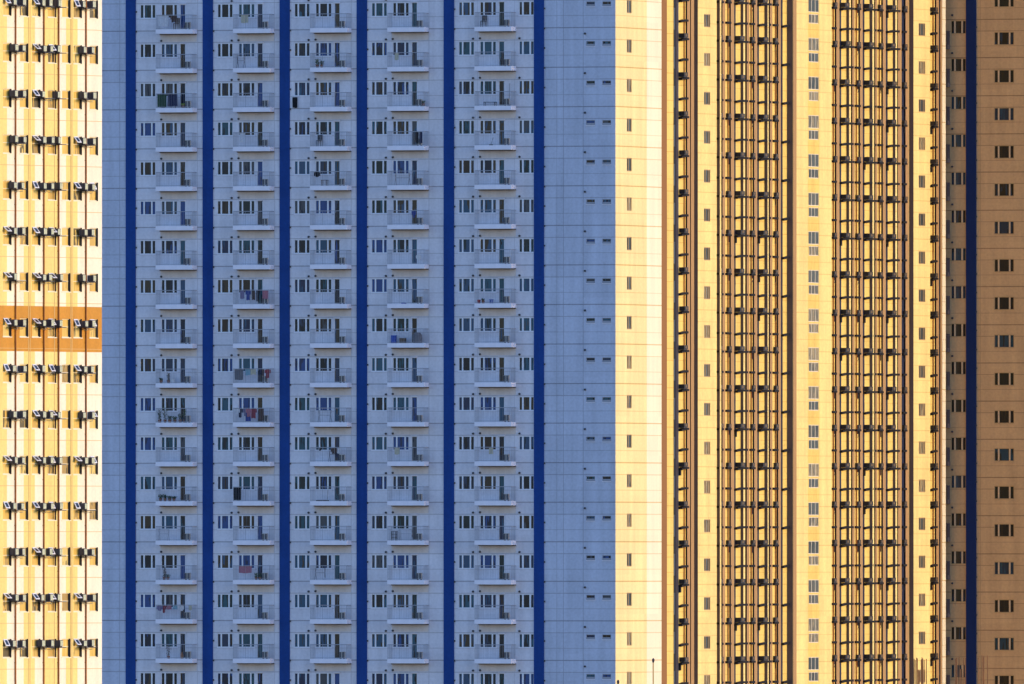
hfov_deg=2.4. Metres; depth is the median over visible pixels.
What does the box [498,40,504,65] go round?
balcony door
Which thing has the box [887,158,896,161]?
air conditioner
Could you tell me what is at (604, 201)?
slot window
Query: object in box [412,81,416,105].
balcony door
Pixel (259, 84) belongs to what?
balcony door
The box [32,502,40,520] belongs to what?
window
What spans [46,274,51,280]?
window unit
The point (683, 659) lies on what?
air conditioner
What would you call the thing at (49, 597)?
window unit
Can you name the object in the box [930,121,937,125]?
air conditioner
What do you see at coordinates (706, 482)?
window
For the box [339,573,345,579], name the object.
condenser
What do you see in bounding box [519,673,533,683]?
side window
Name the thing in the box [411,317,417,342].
balcony door
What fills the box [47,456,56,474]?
window
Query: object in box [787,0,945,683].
apartment tower
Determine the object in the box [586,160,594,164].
slot window
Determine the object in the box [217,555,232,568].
bedroom window
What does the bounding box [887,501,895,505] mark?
air conditioner
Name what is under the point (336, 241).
balcony door
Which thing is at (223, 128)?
bedroom window
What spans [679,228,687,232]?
air conditioner
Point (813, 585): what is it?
double window
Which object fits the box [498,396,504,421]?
balcony door
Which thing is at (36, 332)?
window
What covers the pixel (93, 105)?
window
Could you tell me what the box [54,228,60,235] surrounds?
window unit
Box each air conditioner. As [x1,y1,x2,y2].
[9,273,16,279]
[36,594,43,600]
[53,412,60,417]
[79,503,87,509]
[679,33,687,37]
[679,72,687,76]
[679,111,687,115]
[679,150,687,154]
[679,189,687,193]
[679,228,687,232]
[679,267,687,271]
[679,306,688,310]
[679,345,687,349]
[679,384,687,388]
[679,423,687,427]
[679,462,687,466]
[679,501,687,505]
[679,540,687,544]
[679,579,687,583]
[679,618,687,622]
[679,657,688,661]
[735,36,744,40]
[735,113,744,117]
[735,152,744,156]
[735,191,744,195]
[735,269,743,272]
[735,307,744,311]
[735,346,744,350]
[735,385,744,388]
[735,424,744,427]
[735,462,744,466]
[735,501,744,505]
[735,540,744,544]
[735,618,744,621]
[735,656,744,660]
[736,75,744,78]
[736,230,745,233]
[736,579,744,582]
[758,37,767,41]
[758,76,767,79]
[758,230,767,234]
[758,269,767,273]
[758,308,767,311]
[758,347,767,350]
[758,424,767,427]
[758,463,767,466]
[758,501,767,505]
[758,540,767,543]
[758,579,767,582]
[758,617,767,621]
[759,114,767,118]
[759,153,768,157]
[759,192,768,195]
[759,385,768,389]
[759,656,768,660]
[840,3,849,6]
[840,79,849,83]
[840,118,849,121]
[840,156,849,160]
[840,271,849,275]
[840,348,849,351]
[840,386,849,390]
[840,463,849,466]
[840,501,849,505]
[840,578,849,581]
[840,616,849,620]
[840,655,849,658]
[841,41,850,45]
[841,194,850,198]
[841,233,850,236]
[841,309,850,313]
[841,425,850,428]
[841,540,849,543]
[863,272,872,275]
[863,386,872,390]
[863,501,872,505]
[863,540,872,543]
[863,578,872,581]
[863,616,872,619]
[864,4,872,8]
[864,42,873,46]
[864,80,873,84]
[864,119,872,122]
[864,157,873,160]
[864,195,872,199]
[864,233,873,237]
[864,310,873,313]
[864,348,872,352]
[864,425,873,428]
[864,463,873,466]
[864,654,873,658]
[886,43,895,47]
[886,425,895,428]
[886,578,895,581]
[887,5,896,9]
[887,81,896,85]
[887,120,895,123]
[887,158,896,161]
[887,196,896,199]
[887,234,896,238]
[887,272,896,276]
[887,310,896,314]
[887,349,896,352]
[887,387,896,390]
[887,463,896,467]
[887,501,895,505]
[887,539,896,543]
[887,616,896,619]
[887,654,895,657]
[930,7,937,11]
[930,45,937,49]
[930,83,937,87]
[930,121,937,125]
[930,159,937,163]
[930,197,937,201]
[930,273,937,277]
[930,349,937,353]
[930,387,937,391]
[930,463,937,467]
[930,501,937,505]
[930,539,937,543]
[930,577,937,581]
[930,615,937,619]
[930,653,937,657]
[931,235,937,239]
[931,311,937,315]
[931,425,938,429]
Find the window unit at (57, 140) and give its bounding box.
[53,137,60,143]
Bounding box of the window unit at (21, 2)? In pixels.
[17,0,25,5]
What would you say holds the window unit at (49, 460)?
attached to the apartment tower at (70, 209)
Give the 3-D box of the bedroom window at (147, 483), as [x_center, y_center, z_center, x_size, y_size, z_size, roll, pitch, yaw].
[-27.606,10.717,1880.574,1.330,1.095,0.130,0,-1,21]
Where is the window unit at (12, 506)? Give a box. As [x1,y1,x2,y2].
[8,503,15,509]
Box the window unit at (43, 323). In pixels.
[38,320,45,326]
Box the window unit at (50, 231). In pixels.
[47,228,53,234]
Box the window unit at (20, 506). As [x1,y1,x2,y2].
[18,503,23,509]
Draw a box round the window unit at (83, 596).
[78,594,85,600]
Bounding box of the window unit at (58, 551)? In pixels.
[54,548,61,555]
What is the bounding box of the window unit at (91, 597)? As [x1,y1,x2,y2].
[87,594,95,600]
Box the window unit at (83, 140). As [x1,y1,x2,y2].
[78,138,85,144]
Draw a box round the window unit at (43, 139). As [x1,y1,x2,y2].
[38,136,45,143]
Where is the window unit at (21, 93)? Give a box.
[17,90,25,96]
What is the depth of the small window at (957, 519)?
1936.36 m
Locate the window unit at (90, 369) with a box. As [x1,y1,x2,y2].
[87,366,93,372]
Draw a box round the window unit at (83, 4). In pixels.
[78,1,85,7]
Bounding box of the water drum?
[391,335,396,342]
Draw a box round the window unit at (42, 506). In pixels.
[38,503,45,509]
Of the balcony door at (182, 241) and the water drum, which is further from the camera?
the balcony door at (182, 241)
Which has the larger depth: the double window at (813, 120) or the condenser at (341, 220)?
the double window at (813, 120)
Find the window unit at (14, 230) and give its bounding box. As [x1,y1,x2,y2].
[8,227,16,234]
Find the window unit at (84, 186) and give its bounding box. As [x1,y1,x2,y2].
[79,183,87,189]
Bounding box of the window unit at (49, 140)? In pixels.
[46,137,53,143]
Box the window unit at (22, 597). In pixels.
[19,594,25,600]
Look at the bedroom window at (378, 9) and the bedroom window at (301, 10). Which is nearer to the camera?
the bedroom window at (378, 9)
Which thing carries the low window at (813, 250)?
in the apartment tower at (818, 330)
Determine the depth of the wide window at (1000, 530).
1935.41 m
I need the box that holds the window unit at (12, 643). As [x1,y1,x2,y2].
[8,640,15,646]
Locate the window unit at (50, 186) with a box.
[47,183,53,189]
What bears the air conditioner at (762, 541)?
on the apartment tower at (704, 406)
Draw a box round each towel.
[158,16,168,25]
[240,133,244,141]
[240,291,243,298]
[241,15,247,22]
[258,409,263,419]
[263,290,268,298]
[394,448,399,454]
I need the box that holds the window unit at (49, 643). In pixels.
[46,640,53,646]
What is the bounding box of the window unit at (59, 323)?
[55,320,62,326]
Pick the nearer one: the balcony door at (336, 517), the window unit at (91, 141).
the window unit at (91, 141)
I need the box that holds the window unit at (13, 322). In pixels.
[9,319,16,325]
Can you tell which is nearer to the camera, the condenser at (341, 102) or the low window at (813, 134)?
the condenser at (341, 102)
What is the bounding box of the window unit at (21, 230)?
[18,227,24,234]
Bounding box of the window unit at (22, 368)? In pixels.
[18,366,26,371]
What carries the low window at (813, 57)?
in the apartment tower at (818, 330)
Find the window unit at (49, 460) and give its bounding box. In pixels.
[46,457,53,463]
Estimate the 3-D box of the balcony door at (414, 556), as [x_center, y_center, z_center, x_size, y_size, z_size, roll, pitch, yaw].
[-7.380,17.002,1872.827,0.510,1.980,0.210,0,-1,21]
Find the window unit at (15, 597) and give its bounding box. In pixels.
[10,594,18,600]
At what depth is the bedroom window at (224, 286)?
1878.61 m
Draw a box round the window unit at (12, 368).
[8,365,15,371]
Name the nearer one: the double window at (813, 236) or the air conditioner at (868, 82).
the double window at (813, 236)
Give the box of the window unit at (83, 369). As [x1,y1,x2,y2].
[78,366,86,372]
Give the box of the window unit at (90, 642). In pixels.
[87,639,94,646]
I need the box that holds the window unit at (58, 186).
[54,182,62,189]
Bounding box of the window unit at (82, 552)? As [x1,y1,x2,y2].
[78,548,86,555]
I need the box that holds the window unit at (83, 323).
[80,321,87,326]
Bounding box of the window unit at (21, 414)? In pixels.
[17,411,25,417]
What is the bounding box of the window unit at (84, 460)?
[79,457,87,463]
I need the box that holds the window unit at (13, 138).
[10,135,17,142]
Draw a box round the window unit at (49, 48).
[47,45,52,51]
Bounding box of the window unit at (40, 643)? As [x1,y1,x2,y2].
[36,640,44,646]
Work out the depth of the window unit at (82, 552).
1615.55 m
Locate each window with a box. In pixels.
[3,0,11,16]
[3,43,11,61]
[3,89,11,107]
[3,135,11,153]
[3,180,11,199]
[3,226,11,245]
[3,272,11,291]
[3,318,11,336]
[3,364,11,382]
[3,410,11,428]
[3,456,11,474]
[3,501,11,520]
[3,547,11,566]
[3,593,11,612]
[3,639,11,657]
[19,0,28,16]
[19,43,28,62]
[19,89,28,108]
[19,135,28,154]
[19,181,28,199]
[19,227,28,245]
[19,272,28,291]
[19,318,28,337]
[19,364,28,383]
[19,410,28,428]
[19,456,28,474]
[19,501,28,520]
[19,547,28,566]
[19,593,27,612]
[19,639,28,657]
[32,0,40,17]
[32,44,40,62]
[32,90,40,108]
[32,135,40,154]
[32,181,40,200]
[32,227,40,245]
[32,273,40,291]
[32,318,40,337]
[32,364,40,383]
[32,410,40,428]
[32,456,40,474]
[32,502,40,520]
[32,547,40,566]
[32,593,39,611]
[32,639,40,657]
[47,6,56,17]
[47,44,56,63]
[47,90,56,109]
[47,136,56,154]
[47,181,56,200]
[47,227,56,246]
[47,273,56,291]
[47,319,56,337]
[47,364,56,383]
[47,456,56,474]
[47,502,56,520]
[47,547,56,566]
[47,639,56,657]
[48,410,56,429]
[48,593,56,611]
[62,0,70,18]
[62,45,70,63]
[62,90,70,109]
[62,136,70,155]
[62,182,70,200]
[62,227,70,246]
[62,273,70,292]
[62,319,70,337]
[62,365,70,383]
[62,410,70,429]
[62,456,70,474]
[62,502,70,520]
[62,547,70,566]
[62,593,70,611]
[62,639,70,657]
[73,0,82,18]
[73,45,82,64]
[73,91,82,109]
[73,137,82,155]
[73,182,82,201]
[73,228,82,246]
[73,273,82,292]
[73,319,81,337]
[73,365,82,383]
[73,410,82,429]
[73,456,82,474]
[73,502,82,520]
[73,547,82,566]
[73,593,82,611]
[73,639,82,657]
[89,0,98,19]
[89,46,98,64]
[89,91,98,110]
[89,137,98,155]
[89,183,98,201]
[89,228,98,247]
[89,274,98,292]
[89,319,98,338]
[89,365,98,383]
[89,411,98,429]
[89,456,97,474]
[89,502,98,520]
[89,547,98,566]
[89,593,98,611]
[89,639,98,657]
[139,240,155,254]
[139,280,155,293]
[139,358,155,372]
[139,397,155,411]
[139,476,155,490]
[139,515,155,529]
[139,555,155,568]
[139,633,155,647]
[140,5,155,18]
[140,44,155,57]
[140,83,155,97]
[140,122,155,136]
[140,162,155,175]
[140,201,155,215]
[140,319,155,332]
[140,437,155,450]
[140,594,155,607]
[140,673,155,683]
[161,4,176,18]
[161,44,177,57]
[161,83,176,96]
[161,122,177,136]
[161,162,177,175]
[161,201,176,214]
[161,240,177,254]
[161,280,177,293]
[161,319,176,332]
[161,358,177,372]
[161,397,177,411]
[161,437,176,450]
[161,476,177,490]
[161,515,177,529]
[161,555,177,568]
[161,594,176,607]
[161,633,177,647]
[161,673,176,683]
[217,4,232,17]
[217,43,232,57]
[217,83,232,96]
[217,122,232,135]
[217,161,232,175]
[217,201,232,214]
[217,240,232,253]
[217,279,232,293]
[217,319,232,332]
[217,358,232,371]
[217,397,232,411]
[217,437,232,450]
[217,476,232,489]
[217,515,232,529]
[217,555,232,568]
[217,594,232,608]
[217,633,232,647]
[217,673,232,683]
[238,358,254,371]
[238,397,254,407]
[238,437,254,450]
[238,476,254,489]
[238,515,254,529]
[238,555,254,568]
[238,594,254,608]
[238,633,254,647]
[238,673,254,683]
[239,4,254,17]
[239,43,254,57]
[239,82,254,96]
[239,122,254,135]
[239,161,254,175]
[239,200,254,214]
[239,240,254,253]
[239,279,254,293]
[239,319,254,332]
[294,3,309,17]
[294,43,309,56]
[294,82,309,96]
[294,121,309,135]
[294,161,309,174]
[294,200,309,214]
[294,240,309,253]
[294,279,309,292]
[294,318,309,332]
[294,358,309,371]
[294,397,309,411]
[294,437,309,450]
[294,476,309,489]
[294,515,309,529]
[294,555,309,568]
[294,594,309,608]
[294,633,309,647]
[294,673,309,683]
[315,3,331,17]
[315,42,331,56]
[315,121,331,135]
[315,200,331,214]
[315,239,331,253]
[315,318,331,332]
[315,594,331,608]
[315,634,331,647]
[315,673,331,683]
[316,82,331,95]
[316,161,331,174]
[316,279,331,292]
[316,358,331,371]
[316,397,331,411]
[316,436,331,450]
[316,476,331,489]
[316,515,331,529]
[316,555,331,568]
[371,42,386,56]
[371,81,386,95]
[371,160,386,174]
[371,239,386,253]
[371,279,386,292]
[371,318,386,332]
[371,357,386,371]
[371,436,386,450]
[371,515,386,529]
[371,594,386,608]
[371,634,386,647]
[372,3,386,16]
[372,121,386,134]
[372,200,386,213]
[372,397,386,410]
[372,476,386,489]
[372,555,386,568]
[372,673,386,683]
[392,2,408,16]
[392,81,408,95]
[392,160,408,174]
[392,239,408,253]
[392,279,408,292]
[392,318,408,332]
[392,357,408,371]
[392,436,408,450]
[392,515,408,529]
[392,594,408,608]
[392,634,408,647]
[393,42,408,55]
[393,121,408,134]
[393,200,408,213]
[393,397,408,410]
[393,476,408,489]
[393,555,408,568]
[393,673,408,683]
[458,41,474,55]
[458,120,474,134]
[458,199,474,213]
[458,278,474,292]
[458,357,474,371]
[458,436,474,450]
[458,515,474,529]
[458,594,474,608]
[459,2,473,15]
[459,81,473,94]
[459,160,473,173]
[459,239,473,252]
[459,318,473,331]
[459,397,473,410]
[459,476,473,489]
[459,555,473,568]
[459,634,473,647]
[459,673,473,683]
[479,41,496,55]
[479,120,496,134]
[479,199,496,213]
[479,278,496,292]
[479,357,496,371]
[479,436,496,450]
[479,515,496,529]
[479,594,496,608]
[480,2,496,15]
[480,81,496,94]
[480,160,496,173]
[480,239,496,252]
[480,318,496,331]
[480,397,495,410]
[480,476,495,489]
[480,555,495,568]
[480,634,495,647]
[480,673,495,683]
[518,1,533,15]
[518,80,533,94]
[518,159,533,173]
[518,199,533,213]
[518,238,533,252]
[518,278,533,292]
[518,318,533,331]
[518,357,533,371]
[518,397,533,410]
[518,436,533,450]
[518,476,533,489]
[518,515,533,529]
[518,594,533,608]
[519,41,533,54]
[519,120,533,133]
[519,555,533,568]
[519,634,533,647]
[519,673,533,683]
[586,1,594,6]
[586,41,594,46]
[586,81,594,85]
[586,120,594,125]
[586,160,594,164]
[586,199,594,204]
[586,239,594,243]
[586,278,594,283]
[586,318,594,322]
[586,358,594,362]
[586,397,594,402]
[586,437,594,441]
[586,476,594,481]
[586,516,594,520]
[586,555,594,560]
[586,595,594,599]
[586,634,594,639]
[586,674,594,679]
[602,1,610,6]
[602,41,610,45]
[602,80,610,85]
[602,120,610,125]
[602,160,610,164]
[602,199,610,204]
[602,239,610,243]
[602,278,610,283]
[602,318,610,322]
[602,357,610,362]
[602,397,610,401]
[602,437,610,441]
[602,476,610,481]
[602,516,610,520]
[602,555,610,560]
[602,595,610,599]
[602,634,610,639]
[602,674,610,679]
[627,0,630,12]
[627,39,630,52]
[627,79,630,91]
[627,118,630,131]
[627,158,630,170]
[627,197,630,210]
[627,237,630,249]
[627,276,630,289]
[627,316,630,328]
[627,355,630,368]
[627,395,630,407]
[627,434,630,447]
[627,474,630,487]
[627,513,630,526]
[627,553,630,566]
[627,593,630,605]
[627,632,630,645]
[627,672,630,683]
[704,14,709,26]
[704,53,709,65]
[704,92,709,104]
[704,131,709,143]
[704,169,709,182]
[704,208,709,221]
[704,247,709,259]
[704,286,709,298]
[704,325,709,337]
[704,364,709,376]
[704,403,709,415]
[704,442,709,454]
[704,480,709,493]
[704,519,709,531]
[704,558,709,570]
[704,597,709,609]
[704,636,709,648]
[704,675,709,683]
[808,0,818,12]
[808,38,818,50]
[808,76,818,89]
[808,115,818,128]
[808,154,818,166]
[808,192,818,205]
[808,231,818,244]
[808,270,818,282]
[808,308,818,321]
[808,347,818,360]
[808,386,818,398]
[808,425,818,437]
[808,463,818,476]
[808,502,818,514]
[808,541,818,553]
[808,579,818,592]
[808,618,818,631]
[808,657,818,669]
[809,14,817,23]
[809,52,817,61]
[809,91,817,100]
[809,130,817,139]
[809,169,817,178]
[809,207,817,216]
[809,246,817,255]
[809,285,817,294]
[809,323,817,332]
[809,362,817,371]
[809,401,817,410]
[809,440,817,448]
[809,478,817,487]
[809,517,817,526]
[809,556,817,564]
[809,594,817,603]
[809,633,817,642]
[809,672,817,680]
[919,23,924,35]
[919,61,924,73]
[919,99,924,111]
[919,137,924,149]
[919,175,924,187]
[919,213,924,225]
[919,251,924,263]
[919,289,924,301]
[919,327,924,339]
[919,365,924,377]
[919,403,924,415]
[919,441,924,453]
[919,479,924,491]
[919,517,924,529]
[919,555,924,567]
[919,593,924,605]
[919,631,924,643]
[919,670,924,681]
[950,134,965,147]
[950,172,965,185]
[950,210,965,223]
[950,248,965,261]
[950,286,965,299]
[950,437,965,450]
[950,475,965,488]
[950,513,965,526]
[950,551,965,564]
[950,589,965,602]
[950,627,965,640]
[951,20,965,33]
[951,58,965,71]
[951,96,965,109]
[951,323,965,336]
[951,361,965,374]
[951,399,965,412]
[951,664,964,677]
[994,0,1013,7]
[994,32,1013,45]
[994,70,1013,83]
[994,108,1013,120]
[994,145,1013,158]
[994,183,1013,196]
[994,221,1013,234]
[994,259,1013,272]
[994,297,1013,310]
[994,335,1013,347]
[994,372,1013,385]
[994,410,1013,423]
[994,448,1013,461]
[994,486,1013,499]
[994,524,1013,537]
[994,562,1013,574]
[994,600,1013,612]
[994,637,1013,650]
[994,675,1013,683]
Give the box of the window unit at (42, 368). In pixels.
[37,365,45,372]
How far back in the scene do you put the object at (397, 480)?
1873.12 m
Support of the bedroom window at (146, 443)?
in the apartment tower at (576, 398)
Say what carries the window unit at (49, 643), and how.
attached to the apartment tower at (70, 209)
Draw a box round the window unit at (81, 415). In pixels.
[78,412,85,418]
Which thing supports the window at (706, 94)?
in the apartment tower at (704, 406)
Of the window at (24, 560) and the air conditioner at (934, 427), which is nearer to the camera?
the window at (24, 560)
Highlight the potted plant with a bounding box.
[163,407,167,422]
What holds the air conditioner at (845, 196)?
on the apartment tower at (818, 330)
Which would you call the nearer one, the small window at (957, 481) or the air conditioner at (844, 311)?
the air conditioner at (844, 311)
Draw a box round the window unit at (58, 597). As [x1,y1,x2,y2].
[53,594,60,600]
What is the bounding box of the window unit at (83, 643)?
[78,640,86,646]
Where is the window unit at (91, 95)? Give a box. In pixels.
[88,92,95,98]
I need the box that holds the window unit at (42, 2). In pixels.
[37,0,44,5]
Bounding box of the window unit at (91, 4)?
[87,1,95,7]
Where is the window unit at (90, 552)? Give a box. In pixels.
[87,549,94,555]
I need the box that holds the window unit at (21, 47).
[18,45,25,50]
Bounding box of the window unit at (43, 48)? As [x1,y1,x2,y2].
[38,45,46,51]
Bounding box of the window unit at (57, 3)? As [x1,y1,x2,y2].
[53,0,61,6]
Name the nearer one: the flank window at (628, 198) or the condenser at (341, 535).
the flank window at (628, 198)
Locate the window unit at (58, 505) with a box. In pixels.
[54,502,62,509]
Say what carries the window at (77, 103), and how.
in the apartment tower at (70, 209)
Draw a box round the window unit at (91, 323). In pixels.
[88,320,94,326]
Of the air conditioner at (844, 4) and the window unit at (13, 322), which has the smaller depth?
the window unit at (13, 322)
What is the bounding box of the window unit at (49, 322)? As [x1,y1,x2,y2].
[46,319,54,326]
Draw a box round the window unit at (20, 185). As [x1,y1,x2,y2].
[18,182,23,188]
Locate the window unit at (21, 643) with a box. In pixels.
[18,640,25,646]
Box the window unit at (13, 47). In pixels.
[10,44,17,50]
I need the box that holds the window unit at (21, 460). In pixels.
[18,457,24,463]
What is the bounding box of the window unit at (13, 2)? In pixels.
[8,0,16,4]
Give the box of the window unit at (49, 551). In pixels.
[46,548,52,555]
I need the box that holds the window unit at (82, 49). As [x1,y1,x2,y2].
[78,46,86,53]
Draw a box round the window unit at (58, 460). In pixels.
[54,457,61,463]
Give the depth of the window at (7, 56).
1608.43 m
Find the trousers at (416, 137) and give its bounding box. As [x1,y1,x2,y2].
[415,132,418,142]
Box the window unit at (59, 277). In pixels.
[55,274,62,280]
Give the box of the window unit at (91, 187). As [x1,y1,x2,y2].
[88,184,94,190]
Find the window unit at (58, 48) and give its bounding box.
[53,45,60,52]
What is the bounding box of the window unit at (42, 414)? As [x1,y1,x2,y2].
[37,411,45,417]
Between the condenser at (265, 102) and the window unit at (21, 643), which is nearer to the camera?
the window unit at (21, 643)
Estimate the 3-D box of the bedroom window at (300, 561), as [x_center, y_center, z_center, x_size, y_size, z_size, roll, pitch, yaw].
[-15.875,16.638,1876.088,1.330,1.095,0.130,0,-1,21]
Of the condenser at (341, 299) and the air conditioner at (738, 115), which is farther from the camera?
the air conditioner at (738, 115)
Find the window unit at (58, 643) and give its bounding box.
[55,640,62,646]
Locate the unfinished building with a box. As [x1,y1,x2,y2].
[914,655,987,683]
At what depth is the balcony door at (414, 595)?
1872.66 m
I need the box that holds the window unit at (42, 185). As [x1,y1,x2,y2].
[38,183,46,188]
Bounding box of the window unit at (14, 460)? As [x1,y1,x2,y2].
[9,457,17,463]
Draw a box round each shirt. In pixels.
[170,16,176,21]
[246,291,249,299]
[246,409,251,416]
[251,409,256,417]
[265,369,270,377]
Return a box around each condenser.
[184,179,190,186]
[184,258,190,264]
[184,337,190,343]
[184,376,190,382]
[184,415,190,422]
[184,455,190,461]
[184,494,190,500]
[184,533,190,540]
[184,612,190,618]
[185,22,190,28]
[185,61,190,68]
[185,101,190,107]
[185,140,190,146]
[185,219,190,225]
[185,297,190,304]
[185,573,190,579]
[185,651,190,658]
[263,21,267,28]
[263,61,267,67]
[263,100,267,106]
[263,179,267,185]
[263,218,267,223]
[263,258,267,264]
[263,336,267,343]
[263,455,267,461]
[263,494,267,500]
[263,533,267,540]
[263,573,267,579]
[263,612,267,617]
[263,652,267,658]
[339,21,344,27]
[339,60,344,65]
[339,100,344,106]
[339,139,344,145]
[339,178,344,185]
[339,218,344,224]
[339,257,344,262]
[339,297,344,303]
[339,336,344,341]
[339,376,344,382]
[339,415,344,421]
[339,454,344,461]
[339,494,344,500]
[339,533,344,538]
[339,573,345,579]
[339,612,344,617]
[339,652,344,658]
[416,99,421,105]
[416,178,422,184]
[416,296,422,303]
[416,375,422,382]
[416,494,422,500]
[416,533,421,538]
[416,573,422,579]
[416,612,422,617]
[417,20,422,26]
[417,60,422,66]
[417,218,422,224]
[417,415,422,421]
[417,454,422,461]
[417,652,422,658]
[503,336,509,342]
[503,375,509,380]
[503,494,509,500]
[503,533,509,538]
[504,19,509,26]
[504,59,509,65]
[504,98,509,105]
[504,138,509,144]
[504,178,509,184]
[504,217,509,223]
[504,257,509,263]
[504,296,509,302]
[504,415,509,421]
[504,454,509,459]
[504,573,509,579]
[504,612,509,619]
[504,652,509,658]
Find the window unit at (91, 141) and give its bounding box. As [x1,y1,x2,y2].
[87,138,95,144]
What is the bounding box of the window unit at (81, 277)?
[78,274,85,281]
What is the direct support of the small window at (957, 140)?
in the apartment tower at (984, 328)
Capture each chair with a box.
[316,135,321,144]
[480,15,486,26]
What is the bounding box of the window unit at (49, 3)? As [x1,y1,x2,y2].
[46,0,52,6]
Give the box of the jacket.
[292,97,296,107]
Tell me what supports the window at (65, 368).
in the apartment tower at (70, 209)
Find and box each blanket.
[157,94,166,107]
[167,94,177,105]
[234,487,240,500]
[235,369,242,379]
[239,566,251,572]
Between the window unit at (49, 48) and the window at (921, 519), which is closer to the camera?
the window unit at (49, 48)
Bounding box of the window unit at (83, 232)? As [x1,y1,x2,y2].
[79,229,87,235]
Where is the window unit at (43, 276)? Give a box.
[37,274,45,280]
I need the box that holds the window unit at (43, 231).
[38,228,46,234]
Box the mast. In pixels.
[652,658,654,683]
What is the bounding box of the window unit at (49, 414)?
[46,411,52,417]
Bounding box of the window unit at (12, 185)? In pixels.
[8,182,16,188]
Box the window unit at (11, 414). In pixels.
[8,411,15,417]
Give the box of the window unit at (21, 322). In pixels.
[17,319,25,325]
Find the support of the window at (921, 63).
in the apartment tower at (818, 330)
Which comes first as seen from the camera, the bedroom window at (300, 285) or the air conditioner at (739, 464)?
the bedroom window at (300, 285)
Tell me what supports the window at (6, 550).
in the apartment tower at (70, 209)
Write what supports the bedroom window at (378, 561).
in the apartment tower at (576, 398)
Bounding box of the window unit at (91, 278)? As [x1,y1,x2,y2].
[88,275,95,281]
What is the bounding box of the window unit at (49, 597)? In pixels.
[46,594,52,600]
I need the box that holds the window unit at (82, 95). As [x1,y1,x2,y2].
[78,92,86,98]
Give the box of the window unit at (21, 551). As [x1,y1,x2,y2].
[18,548,24,555]
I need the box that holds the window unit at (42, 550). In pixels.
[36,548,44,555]
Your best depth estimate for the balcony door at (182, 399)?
1879.53 m
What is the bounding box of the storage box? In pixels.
[399,338,405,342]
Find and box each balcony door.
[179,43,185,68]
[179,82,185,107]
[179,161,185,186]
[179,200,185,225]
[179,239,185,264]
[179,318,185,343]
[179,357,185,382]
[179,436,185,461]
[179,475,185,500]
[179,554,185,579]
[179,593,185,618]
[179,672,185,683]
[180,4,185,28]
[180,122,185,146]
[180,279,185,304]
[180,397,185,422]
[180,515,185,540]
[180,633,185,658]
[256,3,262,28]
[256,42,262,67]
[256,121,262,146]
[256,160,262,185]
[256,239,262,264]
[256,278,262,303]
[256,318,262,343]
[256,357,262,382]
[256,436,262,461]
[256,475,262,500]
[256,554,262,579]
[256,593,262,617]
[256,672,262,683]
[257,82,262,105]
[257,200,262,223]
[257,397,262,420]
[257,515,262,540]
[257,633,262,658]
[333,2,339,27]
[333,81,339,106]
[333,160,339,185]
[333,199,339,224]
[333,278,339,303]
[333,357,339,382]
[333,396,339,421]
[333,475,339,500]
[333,554,339,579]
[333,593,339,617]
[333,633,339,658]
[333,672,339,683]
[334,42,339,65]
[334,120,339,145]
[334,239,339,264]
[334,318,339,341]
[334,436,339,461]
[334,515,339,540]
[411,41,417,66]
[411,120,417,145]
[411,159,417,184]
[411,199,417,224]
[411,238,417,263]
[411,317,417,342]
[411,396,417,421]
[411,475,417,500]
[411,554,417,579]
[411,593,417,617]
[411,633,416,658]
[411,672,416,683]
[412,2,416,25]
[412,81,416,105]
[412,278,416,303]
[412,357,416,382]
[412,436,416,461]
[412,515,416,540]
[498,1,504,26]
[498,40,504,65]
[498,80,504,105]
[498,119,504,144]
[498,159,504,184]
[498,198,504,223]
[498,238,504,263]
[498,277,504,302]
[498,317,504,342]
[498,356,504,380]
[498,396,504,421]
[498,435,504,459]
[498,475,504,500]
[498,554,504,579]
[498,633,504,658]
[499,515,504,538]
[499,594,504,619]
[499,673,504,683]
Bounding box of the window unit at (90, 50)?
[87,47,94,53]
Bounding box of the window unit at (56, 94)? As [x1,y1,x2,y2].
[52,91,60,97]
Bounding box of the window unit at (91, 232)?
[87,229,94,235]
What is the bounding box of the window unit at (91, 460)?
[88,457,94,463]
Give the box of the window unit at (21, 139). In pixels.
[18,136,25,142]
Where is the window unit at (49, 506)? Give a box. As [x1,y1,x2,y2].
[46,503,53,509]
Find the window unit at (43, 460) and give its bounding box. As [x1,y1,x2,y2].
[37,457,45,463]
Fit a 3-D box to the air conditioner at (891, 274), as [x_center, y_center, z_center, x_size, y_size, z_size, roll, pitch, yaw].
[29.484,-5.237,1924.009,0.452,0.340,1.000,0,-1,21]
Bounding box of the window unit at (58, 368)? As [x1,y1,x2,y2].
[54,365,61,372]
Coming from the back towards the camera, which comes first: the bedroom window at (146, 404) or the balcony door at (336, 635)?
the bedroom window at (146, 404)
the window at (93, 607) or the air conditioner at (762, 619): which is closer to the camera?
the window at (93, 607)
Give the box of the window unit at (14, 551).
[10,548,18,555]
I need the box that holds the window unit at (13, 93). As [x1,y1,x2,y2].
[9,90,17,96]
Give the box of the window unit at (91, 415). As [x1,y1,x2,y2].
[88,412,94,418]
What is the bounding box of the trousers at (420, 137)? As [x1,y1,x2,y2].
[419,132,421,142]
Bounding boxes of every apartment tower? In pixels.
[0,0,101,683]
[102,0,661,683]
[662,0,789,683]
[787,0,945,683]
[946,0,1023,683]
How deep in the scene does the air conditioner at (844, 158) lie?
1913.73 m
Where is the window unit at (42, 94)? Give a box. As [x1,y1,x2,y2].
[37,91,44,97]

